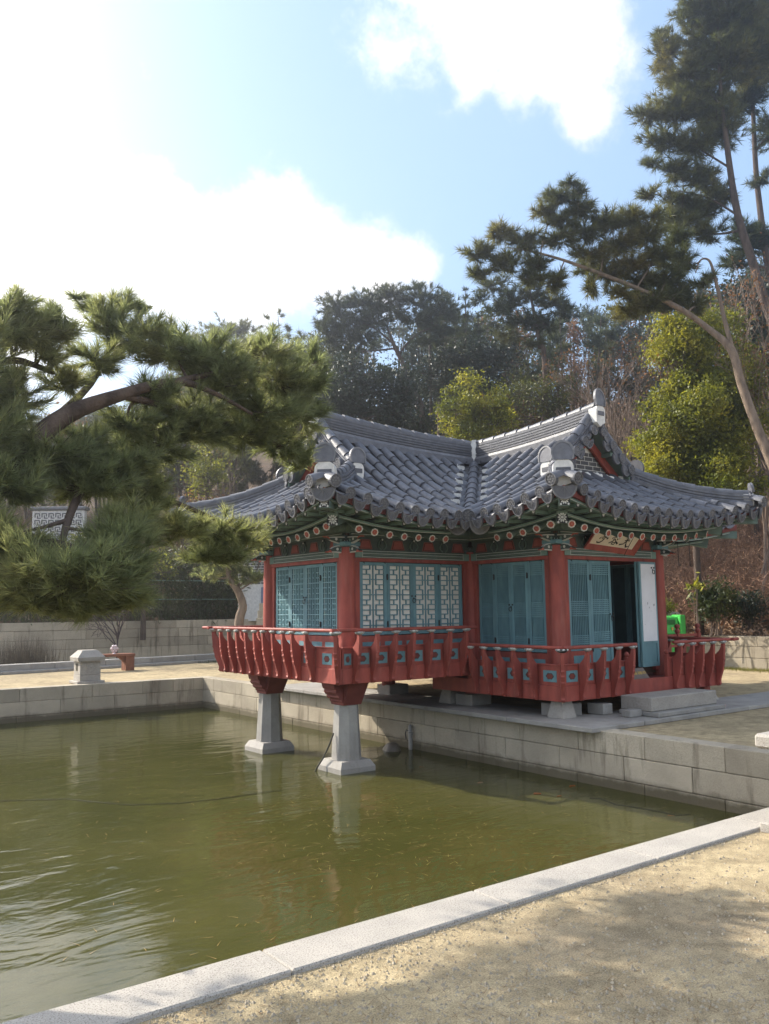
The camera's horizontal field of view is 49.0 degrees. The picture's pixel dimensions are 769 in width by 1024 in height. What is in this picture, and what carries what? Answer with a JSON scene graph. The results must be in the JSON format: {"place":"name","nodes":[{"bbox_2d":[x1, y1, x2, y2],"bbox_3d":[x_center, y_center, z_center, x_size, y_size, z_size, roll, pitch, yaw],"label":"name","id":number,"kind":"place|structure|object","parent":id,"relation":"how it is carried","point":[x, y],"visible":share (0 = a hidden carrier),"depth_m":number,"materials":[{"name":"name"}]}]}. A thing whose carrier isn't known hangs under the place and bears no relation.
{"place":"outdoors","nodes":[
{"label":"outdoors","id":0,"kind":"place"},
{"bbox_2d":[0,707,741,1022],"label":"water","id":1,"kind":"structure","parent":0,"point":[55,906],"depth_m":8.62,"materials":[{"name":"green liquid"}]},
{"bbox_2d":[3,790,279,804],"bbox_3d":[-3.207,3.542,10.358,3.886,0.006,0.544,0,-7,-7],"label":"floating line","id":2,"kind":"object","parent":1,"relation":"on","point":[139,804],"visible":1,"depth_m":10.38,"materials":[{"name":"black rubber"}]},
{"bbox_2d":[45,752,678,958],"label":"floating needles","id":3,"kind":"object","parent":1,"relation":"on","point":[327,861],"visible":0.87,"depth_m":8.12,"materials":[{"name":"plant"}]},
{"bbox_2d":[382,742,400,751],"bbox_3d":[0.107,3.931,13.871,0.298,0.300,0.392,4,-8,-37],"label":"wet rock","id":4,"kind":"object","parent":1,"relation":"in","point":[391,747],"visible":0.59,"depth_m":13.76,"materials":[{"name":"grey stone"}]},
{"bbox_2d":[600,798,690,814],"bbox_3d":[2.914,3.411,9.776,0.154,0.005,1.269,5,-9,-42],"label":"floating line","id":5,"kind":"object","parent":1,"relation":"on","point":[642,808],"visible":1,"depth_m":9.69,"materials":[{"name":"black rubber"}]},
{"bbox_2d":[0,658,768,1023],"bbox_3d":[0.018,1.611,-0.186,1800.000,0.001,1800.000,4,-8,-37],"label":"ground","id":6,"kind":"structure","parent":0,"point":[740,728],"depth_m":3.96,"materials":[{"name":"beige sand"}]},
{"bbox_2d":[0,631,68,664],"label":"dry reeds","id":7,"kind":"object","parent":6,"relation":"on","point":[19,658],"visible":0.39,"depth_m":25.90,"materials":[{"name":"beige plant"}]},
{"bbox_2d":[69,649,104,683],"bbox_3d":[-6.836,3.553,19.407,0.620,0.750,0.620,4,-8,-37],"label":"stone lantern","id":8,"kind":"object","parent":6,"relation":"on","point":[87,666],"visible":1,"depth_m":19.22,"materials":[{"name":"stone"}]},
{"bbox_2d":[0,653,216,674],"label":"long kerb","id":9,"kind":"structure","parent":6,"relation":"on","point":[25,668],"depth_m":24.61,"materials":[{"name":"stone"}]},
{"bbox_2d":[72,581,150,657],"bbox_3d":[-8.338,3.227,26.005,2.315,2.928,2.678,4,-8,-37],"label":"bare shrub","id":10,"kind":"object","parent":6,"relation":"on","point":[116,633],"visible":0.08,"depth_m":26.06,"materials":[{"name":"brown plant"}]},
{"bbox_2d":[103,653,134,670],"bbox_3d":[-7.608,4.166,23.345,1.300,0.470,0.420,4,-8,-37],"label":"wooden bench","id":11,"kind":"object","parent":6,"relation":"on","point":[127,659],"visible":0.52,"depth_m":23.49,"materials":[{"name":"brown wood"}]},
{"bbox_2d":[110,645,118,653],"bbox_3d":[-7.493,3.809,23.393,0.231,0.249,0.108,4,-8,-37],"label":"ornament","id":12,"kind":"object","parent":11,"relation":"on","point":[114,648],"visible":1,"depth_m":23.36,"materials":[{"name":"white stone"}]},
{"bbox_2d":[0,619,255,663],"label":"retaining wall","id":13,"kind":"structure","parent":6,"relation":"on","point":[175,637],"depth_m":29.91,"materials":[{"name":"stone"}]},
{"bbox_2d":[0,277,339,630],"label":"leaning pine","id":14,"kind":"object","parent":6,"relation":"on","point":[99,568],"visible":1,"depth_m":5.66,"materials":[{"name":"green plant"}]},
{"bbox_2d":[188,544,263,639],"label":"pine","id":15,"kind":"object","parent":6,"relation":"on","point":[232,580],"visible":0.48,"depth_m":24.92,"materials":[{"name":"green plant"}]},
{"bbox_2d":[256,603,262,635],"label":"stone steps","id":16,"kind":"structure","parent":6,"relation":"on","point":[259,620],"depth_m":29.93,"materials":[{"name":"stone"}]},
{"bbox_2d":[144,839,768,1023],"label":"fallen needles","id":17,"kind":"object","parent":6,"relation":"on","point":[558,976],"visible":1,"depth_m":3.64,"materials":[{"name":"brown plant"}]},
{"bbox_2d":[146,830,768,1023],"bbox_3d":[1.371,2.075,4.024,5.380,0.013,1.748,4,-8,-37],"label":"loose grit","id":18,"kind":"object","parent":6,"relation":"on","point":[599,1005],"visible":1,"depth_m":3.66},
{"bbox_2d":[284,678,768,732],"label":"stylobate","id":19,"kind":"object","parent":6,"relation":"on","point":[422,694],"visible":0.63,"depth_m":13.48,"materials":[{"name":"stone"}]},
{"bbox_2d":[168,388,766,774],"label":"pavilion","id":20,"kind":"structure","parent":19,"relation":"on","point":[467,572],"depth_m":13.07,"materials":[{"name":"red wood"}]},
{"bbox_2d":[276,567,289,633],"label":"door leaf","id":21,"kind":"structure","parent":20,"relation":"in","point":[282,573],"depth_m":13.99,"materials":[{"name":"teal paint"}]},
{"bbox_2d":[290,565,304,633],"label":"door leaf","id":22,"kind":"structure","parent":20,"relation":"in","point":[297,573],"depth_m":13.62,"materials":[{"name":"teal paint"}]},
{"bbox_2d":[305,564,320,634],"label":"door leaf","id":23,"kind":"structure","parent":20,"relation":"in","point":[312,572],"depth_m":13.24,"materials":[{"name":"teal paint"}]},
{"bbox_2d":[315,733,333,770],"bbox_3d":[-0.882,3.500,12.161,0.325,0.619,0.027,-2,-7,10],"label":"hose","id":24,"kind":"object","parent":20,"relation":"attached to","point":[325,752],"visible":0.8,"depth_m":12.15,"materials":[{"name":"black rubber"}]},
{"bbox_2d":[321,562,336,634],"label":"door leaf","id":25,"kind":"structure","parent":20,"relation":"in","point":[328,570],"depth_m":12.88,"materials":[{"name":"teal paint"}]},
{"bbox_2d":[360,562,387,634],"bbox_3d":[-0.174,1.310,12.786,0.513,1.097,0.036,4,-8,-37],"label":"door leaf","id":26,"kind":"structure","parent":20,"relation":"in","point":[373,579],"depth_m":12.79,"materials":[{"name":"teal paint"}]},
{"bbox_2d":[387,563,413,634],"bbox_3d":[0.238,1.341,13.094,0.513,1.097,0.036,4,-8,-37],"label":"door leaf","id":27,"kind":"structure","parent":20,"relation":"in","point":[400,613],"depth_m":13.10,"materials":[{"name":"teal paint"}]},
{"bbox_2d":[413,563,438,633],"bbox_3d":[0.650,1.372,13.401,0.513,1.097,0.036,4,-8,-37],"label":"door leaf","id":28,"kind":"structure","parent":20,"relation":"in","point":[425,576],"depth_m":13.41,"materials":[{"name":"teal paint"}]},
{"bbox_2d":[438,564,462,632],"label":"door leaf","id":29,"kind":"structure","parent":20,"relation":"in","point":[450,576],"depth_m":13.72,"materials":[{"name":"teal paint"}]},
{"bbox_2d":[479,564,495,649],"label":"door leaf","id":30,"kind":"structure","parent":20,"relation":"in","point":[486,571],"depth_m":13.66,"materials":[{"name":"teal paint"}]},
{"bbox_2d":[494,562,511,650],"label":"door leaf","id":31,"kind":"structure","parent":20,"relation":"in","point":[503,617],"depth_m":13.37,"materials":[{"name":"teal paint"}]},
{"bbox_2d":[510,561,529,651],"bbox_3d":[2.108,1.464,13.085,0.036,1.382,0.361,4,-8,-37],"label":"door leaf","id":32,"kind":"structure","parent":20,"relation":"in","point":[519,582],"depth_m":13.08,"materials":[{"name":"teal paint"}]},
{"bbox_2d":[527,560,546,652],"bbox_3d":[2.326,1.428,12.797,0.036,1.382,0.360,4,-8,-37],"label":"door leaf","id":33,"kind":"structure","parent":20,"relation":"in","point":[535,569],"depth_m":12.80,"materials":[{"name":"teal paint"}]},
{"bbox_2d":[568,560,591,650],"bbox_3d":[2.941,1.407,12.760,0.501,1.362,0.036,4,-8,-37],"label":"door leaf","id":34,"kind":"structure","parent":20,"relation":"in","point":[578,570],"depth_m":12.77,"materials":[{"name":"teal paint"}]},
{"bbox_2d":[589,560,613,661],"bbox_3d":[3.345,1.586,13.043,0.501,1.662,0.036,4,-8,-37],"label":"door leaf","id":35,"kind":"structure","parent":20,"relation":"in","point":[600,582],"depth_m":13.06,"materials":[{"name":"teal paint"}]},
{"bbox_2d":[583,533,645,555],"bbox_3d":[3.606,0.433,13.071,1.268,0.438,0.386,4,-8,-37],"label":"name board","id":36,"kind":"object","parent":20,"relation":"attached to","point":[604,543],"visible":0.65,"depth_m":13.16,"materials":[{"name":"red paint"}]},
{"bbox_2d":[610,565,629,643],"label":"door leaf","id":37,"kind":"structure","parent":20,"relation":"in","point":[618,573],"depth_m":14.54,"materials":[{"name":"black paint"}]},
{"bbox_2d":[627,564,637,646],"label":"door leaf","id":38,"kind":"structure","parent":20,"relation":"in","point":[630,568],"depth_m":14.34,"materials":[{"name":"black paint"}]},
{"bbox_2d":[634,562,640,666],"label":"door leaf","id":39,"kind":"structure","parent":20,"relation":"in","point":[635,563],"depth_m":13.40,"materials":[{"name":"teal paint"}]},
{"bbox_2d":[637,561,659,666],"bbox_3d":[4.243,1.631,13.519,0.500,1.662,0.087,5,-9,-42],"label":"door leaf","id":40,"kind":"structure","parent":20,"relation":"in","point":[646,571],"depth_m":13.49,"materials":[{"name":"teal paint"}]},
{"bbox_2d":[587,702,612,714],"bbox_3d":[3.159,2.877,12.371,0.210,0.155,0.300,4,-8,-37],"label":"loose block","id":41,"kind":"object","parent":19,"relation":"on","point":[601,708],"depth_m":12.28,"materials":[{"name":"stone"}]},
{"bbox_2d":[622,708,641,717],"bbox_3d":[3.517,2.859,12.001,0.260,0.100,0.160,4,-8,-37],"label":"loose block","id":42,"kind":"object","parent":19,"relation":"on","point":[631,712],"depth_m":11.94,"materials":[{"name":"stone"}]},
{"bbox_2d":[619,703,724,717],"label":"base slab","id":43,"kind":"structure","parent":19,"relation":"on","point":[679,711],"depth_m":12.23,"materials":[{"name":"stone"}]},
{"bbox_2d":[621,688,716,711],"bbox_3d":[4.274,2.807,12.642,1.630,0.200,0.540,4,-8,-37],"label":"step stone","id":44,"kind":"object","parent":43,"relation":"on","point":[655,701],"visible":0.98,"depth_m":12.34,"materials":[{"name":"stone"}]},
{"bbox_2d":[686,635,768,669],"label":"retaining wall","id":45,"kind":"structure","parent":6,"relation":"on","point":[750,652],"depth_m":21.49,"materials":[{"name":"stone"}]},
{"bbox_2d":[724,667,768,672],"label":"grass","id":46,"kind":"structure","parent":6,"relation":"on","point":[749,669],"depth_m":21.02,"materials":[{"name":"plant"}]},
{"bbox_2d":[667,615,685,651],"bbox_3d":[7.617,3.454,22.793,0.850,1.339,0.690,-1,-7,0],"label":"grit box","id":47,"kind":"object","parent":46,"relation":"on","point":[672,620],"visible":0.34,"depth_m":22.53,"materials":[{"name":"green plastic"}]},
{"bbox_2d":[755,731,768,832],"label":"stone bench","id":48,"kind":"object","parent":6,"relation":"on","point":[761,740],"visible":1,"depth_m":6.20,"materials":[{"name":"stone"}]},
{"bbox_2d":[0,394,768,635],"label":"hill","id":49,"kind":"structure","parent":0,"point":[264,461],"depth_m":32.49,"materials":[{"name":"soil"}]},
{"bbox_2d":[30,506,89,540],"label":"fret wall","id":50,"kind":"structure","parent":49,"relation":"on","point":[55,513],"depth_m":35.62,"materials":[{"name":"paint"}]},
{"bbox_2d":[12,428,118,507],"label":"olive tree","id":51,"kind":"object","parent":49,"relation":"on","point":[49,502],"visible":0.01,"depth_m":39.08,"materials":[{"name":"green plant"}]},
{"bbox_2d":[0,535,253,630],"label":"bamboo hedge","id":52,"kind":"object","parent":49,"relation":"on","point":[216,590],"visible":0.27,"depth_m":32.08,"materials":[{"name":"green plant"}]},
{"bbox_2d":[69,533,185,639],"bbox_3d":[-9.114,2.472,30.150,4.714,4.186,2.697,3,-7,-26],"label":"yellow bush","id":53,"kind":"object","parent":49,"relation":"on","point":[143,629],"visible":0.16,"depth_m":30.02,"materials":[{"name":"green plant"}]},
{"bbox_2d":[1,503,258,605],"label":"dry brush","id":54,"kind":"object","parent":49,"relation":"on","point":[30,517],"visible":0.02,"depth_m":41.81,"materials":[{"name":"brown plant"}]},
{"bbox_2d":[95,400,193,552],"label":"olive tree","id":55,"kind":"object","parent":49,"relation":"on","point":[168,454],"depth_m":42.98,"materials":[{"name":"green plant"}]},
{"bbox_2d":[166,489,225,603],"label":"bare tree","id":56,"kind":"object","parent":49,"relation":"on","point":[189,502],"visible":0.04,"depth_m":33.94,"materials":[{"name":"brown plant"}]},
{"bbox_2d":[174,446,236,604],"bbox_3d":[-7.196,0.605,35.385,2.604,7.019,2.418,-5,-8,33],"label":"yellow bush","id":57,"kind":"object","parent":49,"relation":"on","point":[198,471],"visible":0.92,"depth_m":35.35,"materials":[{"name":"green plant"}]},
{"bbox_2d":[174,460,249,589],"bbox_3d":[-7.412,0.730,37.624,3.231,6.071,5.177,-3,-7,19],"label":"bare tree","id":58,"kind":"object","parent":49,"relation":"on","point":[220,495],"visible":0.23,"depth_m":37.42,"materials":[{"name":"brown plant"}]},
{"bbox_2d":[160,311,271,494],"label":"hill pine","id":59,"kind":"object","parent":49,"relation":"on","point":[245,327],"visible":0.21,"depth_m":46.32,"materials":[{"name":"green plant"}]},
{"bbox_2d":[238,559,263,620],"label":"brick wall","id":60,"kind":"structure","parent":49,"relation":"on","point":[254,596],"depth_m":32.97,"materials":[{"name":"paint"}]},
{"bbox_2d":[261,587,262,602],"bbox_3d":[-4.497,3.488,32.931,0.640,1.104,0.050,-1,-7,0],"label":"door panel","id":61,"kind":"structure","parent":60,"relation":"in","point":[261,587],"depth_m":32.93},
{"bbox_2d":[262,307,309,467],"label":"spindly pine","id":62,"kind":"object","parent":49,"relation":"on","point":[287,327],"visible":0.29,"depth_m":44.00,"materials":[{"name":"green plant"}]},
{"bbox_2d":[259,330,374,405],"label":"dark evergreen","id":63,"kind":"object","parent":49,"relation":"on","point":[330,351],"visible":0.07,"depth_m":40.85,"materials":[{"name":"green plant"}]},
{"bbox_2d":[309,342,441,434],"bbox_3d":[-0.612,-1.185,34.474,6.276,12.258,3.601,0,-7,-2],"label":"dark evergreen","id":64,"kind":"object","parent":49,"relation":"on","point":[346,400],"visible":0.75,"depth_m":34.25,"materials":[{"name":"green plant"}]},
{"bbox_2d":[1,256,768,547],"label":"woodland","id":65,"kind":"object","parent":49,"relation":"on","point":[596,339],"depth_m":47.95,"materials":[{"name":"plant"}]},
{"bbox_2d":[309,278,464,417],"bbox_3d":[0.235,-3.450,38.615,7.486,15.162,2.559,-1,-7,0],"label":"umbrella pine","id":66,"kind":"object","parent":49,"relation":"on","point":[373,309],"visible":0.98,"depth_m":38.97,"materials":[{"name":"green plant"}]},
{"bbox_2d":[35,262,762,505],"bbox_3d":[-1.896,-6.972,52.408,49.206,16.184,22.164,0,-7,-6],"label":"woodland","id":67,"kind":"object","parent":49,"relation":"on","point":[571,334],"visible":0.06,"depth_m":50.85,"materials":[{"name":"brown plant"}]},
{"bbox_2d":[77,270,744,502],"bbox_3d":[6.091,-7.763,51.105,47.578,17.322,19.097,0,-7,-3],"label":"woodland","id":68,"kind":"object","parent":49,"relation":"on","point":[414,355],"visible":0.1,"depth_m":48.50,"materials":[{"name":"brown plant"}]},
{"bbox_2d":[427,281,437,434],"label":"narrow conifer","id":69,"kind":"object","parent":49,"relation":"on","point":[430,356],"visible":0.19,"depth_m":43.05,"materials":[{"name":"green plant"}]},
{"bbox_2d":[437,285,447,435],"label":"narrow conifer","id":70,"kind":"object","parent":49,"relation":"on","point":[443,434],"visible":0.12,"depth_m":44.02,"materials":[{"name":"green plant"}]},
{"bbox_2d":[432,289,472,434],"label":"hill pine","id":71,"kind":"object","parent":49,"relation":"on","point":[459,334],"visible":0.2,"depth_m":41.92,"materials":[{"name":"green plant"}]},
{"bbox_2d":[448,300,461,418],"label":"narrow conifer","id":72,"kind":"object","parent":49,"relation":"on","point":[455,339],"visible":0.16,"depth_m":45.09,"materials":[{"name":"green plant"}]},
{"bbox_2d":[453,287,476,395],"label":"narrow conifer","id":73,"kind":"object","parent":49,"relation":"on","point":[463,321],"visible":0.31,"depth_m":41.09,"materials":[{"name":"green plant"}]},
{"bbox_2d":[410,327,529,416],"bbox_3d":[4.205,-2.497,39.410,6.152,12.736,3.855,-2,-7,15],"label":"dark evergreen","id":74,"kind":"object","parent":49,"relation":"on","point":[487,354],"visible":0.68,"depth_m":39.43,"materials":[{"name":"green plant"}]},
{"bbox_2d":[428,366,521,440],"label":"yellow green tree","id":75,"kind":"object","parent":49,"relation":"on","point":[471,426],"visible":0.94,"depth_m":29.03,"materials":[{"name":"green plant"}]},
{"bbox_2d":[468,312,489,417],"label":"narrow conifer","id":76,"kind":"object","parent":49,"relation":"on","point":[480,330],"visible":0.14,"depth_m":41.97,"materials":[{"name":"green plant"}]},
{"bbox_2d":[441,385,539,435],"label":"bare tree","id":77,"kind":"object","parent":49,"relation":"on","point":[515,413],"visible":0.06,"depth_m":33.39,"materials":[{"name":"brown plant"}]},
{"bbox_2d":[466,271,576,420],"bbox_3d":[5.503,-3.094,33.185,4.457,13.439,2.239,-1,-7,3],"label":"hill pine","id":78,"kind":"object","parent":49,"relation":"on","point":[534,321],"visible":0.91,"depth_m":33.44,"materials":[{"name":"green plant"}]},
{"bbox_2d":[493,365,587,432],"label":"olive tree","id":79,"kind":"object","parent":49,"relation":"on","point":[531,390],"visible":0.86,"depth_m":33.04,"materials":[{"name":"green plant"}]},
{"bbox_2d":[518,354,655,457],"bbox_3d":[8.435,-1.382,32.350,4.981,9.176,6.912,4,-8,-37],"label":"bare tree","id":80,"kind":"object","parent":49,"relation":"on","point":[588,375],"visible":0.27,"depth_m":31.47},
{"bbox_2d":[556,372,657,461],"bbox_3d":[9.487,-1.339,30.657,5.287,8.621,7.156,-4,-8,30],"label":"bare tree","id":81,"kind":"object","parent":49,"relation":"on","point":[613,404],"visible":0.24,"depth_m":30.39,"materials":[{"name":"brown plant"}]},
{"bbox_2d":[452,169,768,468],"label":"forked pine","id":82,"kind":"object","parent":49,"relation":"on","point":[643,296],"visible":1,"depth_m":21.89,"materials":[{"name":"green plant"}]},
{"bbox_2d":[604,398,653,460],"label":"bare tree","id":83,"kind":"object","parent":49,"relation":"on","point":[622,428],"visible":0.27,"depth_m":27.50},
{"bbox_2d":[604,398,661,461],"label":"bare tree","id":84,"kind":"object","parent":49,"relation":"on","point":[624,423],"visible":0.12,"depth_m":28.56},
{"bbox_2d":[533,320,760,460],"bbox_3d":[9.601,-2.009,31.588,9.197,9.459,7.341,4,-8,-37],"label":"bare tree","id":85,"kind":"object","parent":49,"relation":"on","point":[584,371],"visible":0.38,"depth_m":31.32,"materials":[{"name":"brown plant"}]},
{"bbox_2d":[666,598,678,615],"bbox_3d":[7.888,2.889,23.713,0.850,1.083,0.711,4,-8,-37],"label":"yellow shrub","id":86,"kind":"object","parent":49,"relation":"on","point":[670,606],"visible":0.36,"depth_m":23.66,"materials":[{"name":"green plant"}]},
{"bbox_2d":[617,232,768,570],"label":"bare tree","id":87,"kind":"object","parent":49,"relation":"on","point":[745,301],"visible":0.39,"depth_m":24.64,"materials":[{"name":"brown plant"}]},
{"bbox_2d":[620,296,768,634],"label":"yellow green tree","id":88,"kind":"object","parent":49,"relation":"on","point":[702,405],"visible":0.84,"depth_m":22.93,"materials":[{"name":"green plant"}]},
{"bbox_2d":[684,572,705,632],"bbox_3d":[8.214,2.424,22.205,0.532,1.696,0.806,-5,-8,31],"label":"dwarf bamboo","id":89,"kind":"object","parent":49,"relation":"on","point":[696,584],"visible":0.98,"depth_m":22.16,"materials":[{"name":"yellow plant"}]},
{"bbox_2d":[624,0,768,327],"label":"tall pine","id":90,"kind":"object","parent":49,"relation":"on","point":[731,47],"visible":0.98,"depth_m":26.43,"materials":[{"name":"green plant"}]},
{"bbox_2d":[683,574,744,636],"bbox_3d":[8.682,2.440,22.267,1.475,1.678,1.410,-4,-8,30],"label":"shrub","id":91,"kind":"object","parent":49,"relation":"on","point":[716,600],"visible":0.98,"depth_m":22.08,"materials":[{"name":"green plant"}]},
{"bbox_2d":[663,491,768,624],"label":"dry brush","id":92,"kind":"object","parent":49,"relation":"on","point":[679,586],"visible":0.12,"depth_m":27.24,"materials":[{"name":"brown plant"}]},
{"bbox_2d":[667,522,767,623],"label":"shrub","id":93,"kind":"object","parent":49,"relation":"on","point":[719,563],"visible":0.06,"depth_m":27.17,"materials":[{"name":"brown plant"}]},
{"bbox_2d":[672,591,768,635],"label":"leaf litter","id":94,"kind":"object","parent":49,"relation":"on","point":[731,630],"visible":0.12,"depth_m":22.49,"materials":[{"name":"brown plant"}]},
{"bbox_2d":[666,611,680,615],"bbox_3d":[8.084,2.987,23.993,0.700,0.360,0.607,4,-8,-37],"label":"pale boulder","id":95,"kind":"object","parent":94,"relation":"on","point":[673,613],"visible":0.19,"depth_m":23.70,"materials":[{"name":"stone"}]},
{"bbox_2d":[697,288,768,609],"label":"bare tree","id":96,"kind":"object","parent":49,"relation":"on","point":[765,549],"visible":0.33,"depth_m":23.72,"materials":[{"name":"brown plant"}]},
{"bbox_2d":[704,254,768,557],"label":"dark evergreen","id":97,"kind":"object","parent":49,"relation":"on","point":[764,333],"visible":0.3,"depth_m":30.63,"materials":[{"name":"plant"}]},
{"bbox_2d":[715,0,768,284],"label":"tall pine","id":98,"kind":"object","parent":49,"relation":"on","point":[753,94],"visible":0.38,"depth_m":28.01,"materials":[{"name":"green plant"}]},
{"bbox_2d":[723,582,768,628],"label":"bush","id":99,"kind":"object","parent":49,"relation":"on","point":[747,615],"visible":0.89,"depth_m":22.21,"materials":[{"name":"green plant"}]},
{"bbox_2d":[0,0,768,417],"label":"sky","id":100,"kind":"structure","parent":0,"point":[236,159],"materials":[{"name":"blue"}]},
{"bbox_2d":[634,668,648,678],"bbox_3d":[3.910,2.501,13.036,0.400,0.165,0.158,4,-8,-37],"label":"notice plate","id":101,"kind":"object","parent":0,"point":[640,673],"visible":0.63,"depth_m":13.05,"materials":[{"name":"grey metal"}]},
{"label":"pond bed","id":102,"kind":"structure","parent":0,"visible":0},
{"bbox_2d":[0,676,211,723],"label":"pond wall","id":103,"kind":"structure","parent":102,"relation":"on","point":[28,704],"depth_m":18.96,"materials":[{"name":"stone"}]},
{"bbox_2d":[0,807,768,1023],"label":"pond coping","id":104,"kind":"object","parent":102,"relation":"on","point":[142,1002],"visible":0.31,"depth_m":4.15,"materials":[{"name":"stone"}]},
{"bbox_2d":[203,677,768,814],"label":"pond wall","id":105,"kind":"structure","parent":102,"relation":"on","point":[732,778],"depth_m":11.37,"materials":[{"name":"stone"}]},
{"bbox_2d":[405,724,412,749],"bbox_3d":[0.422,3.752,14.005,0.109,0.443,0.186,2,-7,-22],"label":"drain pipe","id":106,"kind":"object","parent":105,"relation":"attached to","point":[410,737],"visible":0.89,"depth_m":13.94,"materials":[{"name":"black metal"}]}
]}

